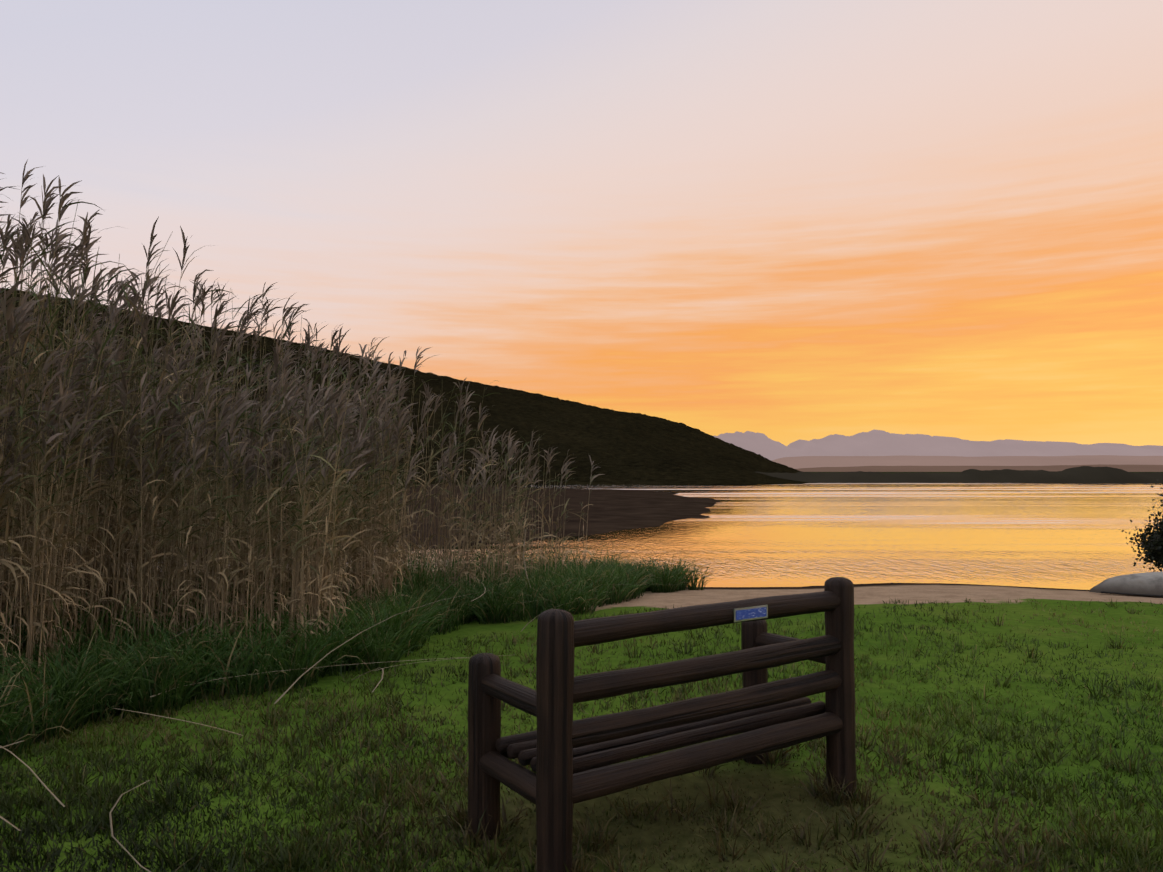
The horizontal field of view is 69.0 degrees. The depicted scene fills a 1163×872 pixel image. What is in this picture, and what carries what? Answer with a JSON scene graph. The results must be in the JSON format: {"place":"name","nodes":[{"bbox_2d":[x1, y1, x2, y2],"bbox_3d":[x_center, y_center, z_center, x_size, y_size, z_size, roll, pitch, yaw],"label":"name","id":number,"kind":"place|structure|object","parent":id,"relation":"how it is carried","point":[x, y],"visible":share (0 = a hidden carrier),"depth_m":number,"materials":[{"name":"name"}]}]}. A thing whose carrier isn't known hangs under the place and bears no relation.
{"place":"outdoors","nodes":[
{"label":"outdoors","id":0,"kind":"place"},
{"bbox_2d":[0,288,809,484],"bbox_3d":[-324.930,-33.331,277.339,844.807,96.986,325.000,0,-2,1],"label":"hill","id":1,"kind":"structure","parent":0,"point":[626,448],"depth_m":148.07,"materials":[{"name":"plant"}]},
{"bbox_2d":[0,472,1162,871],"bbox_3d":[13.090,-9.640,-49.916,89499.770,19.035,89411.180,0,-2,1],"label":"ground","id":2,"kind":"structure","parent":0,"point":[610,510],"depth_m":4.84,"materials":[{"name":"green plant"}]},
{"bbox_2d":[0,511,620,871],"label":"fallen reeds","id":3,"kind":"object","parent":2,"relation":"on","point":[115,804],"visible":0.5,"depth_m":5.21,"materials":[{"name":"brown plant"}]},
{"bbox_2d":[0,537,714,758],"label":"tall grass","id":4,"kind":"structure","parent":2,"relation":"on","point":[101,678],"depth_m":5.97,"materials":[{"name":"green plant"}]},
{"bbox_2d":[0,597,1162,871],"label":"lawn","id":5,"kind":"structure","parent":2,"relation":"on","point":[282,855],"depth_m":3.75,"materials":[{"name":"green plant"}]},
{"bbox_2d":[467,577,856,871],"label":"bench","id":6,"kind":"object","parent":2,"relation":"on","point":[564,755],"visible":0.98,"depth_m":3.25,"materials":[{"name":"brown wood"}]},
{"bbox_2d":[756,466,1162,482],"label":"tree line","id":7,"kind":"object","parent":2,"relation":"on","point":[1085,474],"visible":0.92,"depth_m":133.68,"materials":[{"name":"black plant"}]},
{"bbox_2d":[1089,571,1162,596],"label":"rock","id":8,"kind":"object","parent":2,"relation":"on","point":[1149,584],"visible":1,"depth_m":10.58,"materials":[{"name":"grey stone"}]},
{"bbox_2d":[1122,485,1162,571],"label":"shrub","id":9,"kind":"object","parent":2,"relation":"on","point":[1152,545],"visible":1,"depth_m":11.57,"materials":[{"name":"green plant"}]},
{"bbox_2d":[0,0,1162,445],"label":"sky","id":10,"kind":"structure","parent":0,"point":[786,221],"materials":[{"name":"orange"}]},
{"bbox_2d":[45,483,1162,624],"bbox_3d":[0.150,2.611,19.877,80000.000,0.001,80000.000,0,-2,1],"label":"water","id":11,"kind":"structure","parent":0,"point":[1059,535],"depth_m":23.50,"materials":[{"name":"orange liquid"}]},
{"bbox_2d":[0,159,604,694],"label":"reeds","id":12,"kind":"object","parent":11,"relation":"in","point":[60,531],"visible":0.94,"depth_m":6.48,"materials":[{"name":"brown plant"}]},
{"bbox_2d":[714,429,1162,460],"bbox_3d":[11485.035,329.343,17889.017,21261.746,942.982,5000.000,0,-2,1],"label":"mountains","id":13,"kind":"structure","parent":0,"point":[874,442],"depth_m":16596.35,"materials":[{"name":"stone"}]},
{"bbox_2d":[772,455,1162,468],"bbox_3d":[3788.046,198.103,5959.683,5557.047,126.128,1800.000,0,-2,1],"label":"ridge","id":14,"kind":"structure","parent":0,"point":[798,462],"depth_m":5459.94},
{"bbox_2d":[796,464,1162,471],"bbox_3d":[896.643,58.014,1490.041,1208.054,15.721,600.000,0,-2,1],"label":"ridge","id":15,"kind":"structure","parent":0,"point":[1143,468],"depth_m":1316.83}
]}

